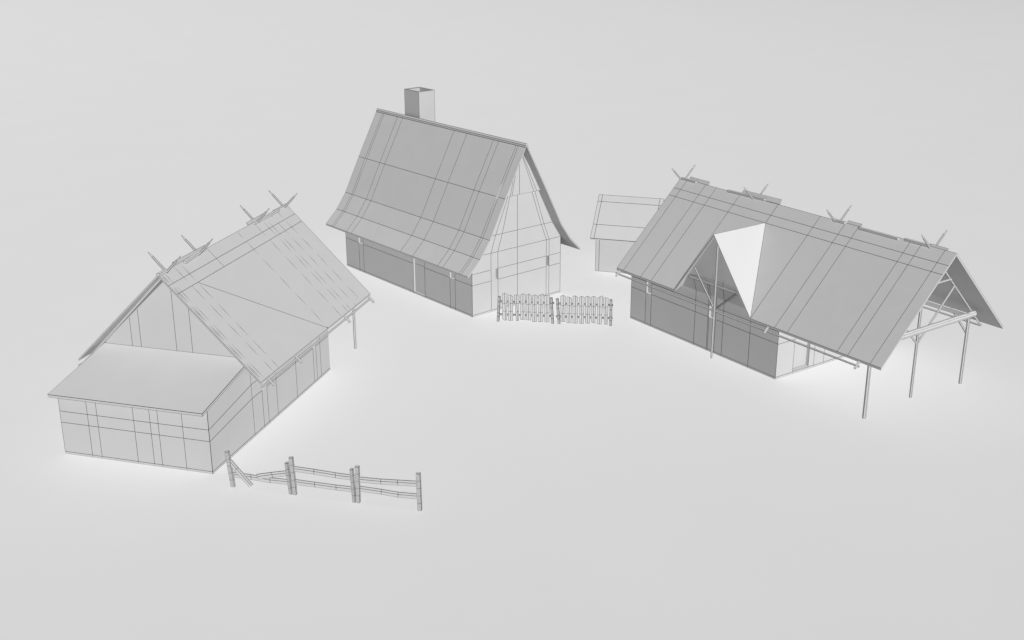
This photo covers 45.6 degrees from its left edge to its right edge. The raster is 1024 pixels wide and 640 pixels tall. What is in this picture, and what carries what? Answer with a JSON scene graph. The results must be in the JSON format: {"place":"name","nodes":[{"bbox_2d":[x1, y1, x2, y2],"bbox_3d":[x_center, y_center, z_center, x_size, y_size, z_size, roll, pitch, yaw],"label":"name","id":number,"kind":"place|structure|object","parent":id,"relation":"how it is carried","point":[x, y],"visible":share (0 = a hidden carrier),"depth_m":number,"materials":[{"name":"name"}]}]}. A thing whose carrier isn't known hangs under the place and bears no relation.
{"place":"outdoors","nodes":[
{"label":"outdoors","id":0,"kind":"place"},
{"bbox_2d":[326,87,579,316],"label":"house","id":1,"kind":"structure","parent":0,"point":[465,221],"depth_m":42.63,"materials":[{"name":"ceramic"}]},
{"bbox_2d":[415,259,424,294],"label":"door","id":2,"kind":"structure","parent":1,"relation":"in","point":[419,265],"depth_m":43.34,"materials":[{"name":"ceramic"}]},
{"bbox_2d":[491,269,495,278],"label":"window","id":3,"kind":"structure","parent":1,"relation":"in","point":[493,272],"depth_m":41.62,"materials":[{"name":"ceramic"}]},
{"bbox_2d":[0,0,1023,639],"bbox_3d":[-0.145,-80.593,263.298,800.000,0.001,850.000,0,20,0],"label":"ground","id":4,"kind":"structure","parent":0,"point":[624,476],"depth_m":37.37,"materials":[{"name":"ceramic"}]},
{"bbox_2d":[47,191,373,473],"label":"lean to house","id":5,"kind":"structure","parent":4,"relation":"on","point":[203,358],"depth_m":32.04,"materials":[{"name":"ceramic"}]},
{"bbox_2d":[225,450,291,494],"bbox_3d":[-6.142,3.696,29.538,1.707,0.950,0.122,5,21,14],"label":"rail fence","id":6,"kind":"object","parent":4,"relation":"on","point":[247,478],"visible":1,"depth_m":29.60,"materials":[{"name":"grey wood"}]},
{"bbox_2d":[289,456,355,502],"bbox_3d":[-4.529,3.813,29.137,1.674,0.992,0.122,5,21,14],"label":"rail fence","id":7,"kind":"object","parent":4,"relation":"on","point":[295,482],"visible":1,"depth_m":29.16,"materials":[{"name":"grey wood"}]},
{"bbox_2d":[355,465,421,510],"bbox_3d":[-2.916,3.961,28.747,1.640,0.972,0.122,5,21,14],"label":"rail fence","id":8,"kind":"object","parent":4,"relation":"on","point":[416,483],"visible":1,"depth_m":28.77,"materials":[{"name":"grey wood"}]},
{"bbox_2d":[497,293,553,323],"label":"picket fence","id":9,"kind":"object","parent":4,"relation":"on","point":[548,302],"visible":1,"depth_m":40.65,"materials":[{"name":"grey wood"}]},
{"bbox_2d":[556,295,612,325],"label":"picket fence","id":10,"kind":"object","parent":4,"relation":"on","point":[601,301],"visible":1,"depth_m":40.43,"materials":[{"name":"grey wood"}]},
{"bbox_2d":[590,194,663,272],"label":"shed","id":11,"kind":"structure","parent":4,"relation":"on","point":[620,223],"depth_m":45.70,"materials":[{"name":"ceramic"}]},
{"bbox_2d":[615,165,1002,418],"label":"porch house","id":12,"kind":"structure","parent":0,"point":[771,287],"depth_m":36.45,"materials":[{"name":"ceramic"}]},
{"bbox_2d":[793,338,806,367],"bbox_3d":[8.629,0.612,36.510,0.679,1.717,0.030,-14,24,-33],"label":"door","id":13,"kind":"structure","parent":12,"relation":"in","point":[800,351],"depth_m":36.68,"materials":[{"name":"ceramic"}]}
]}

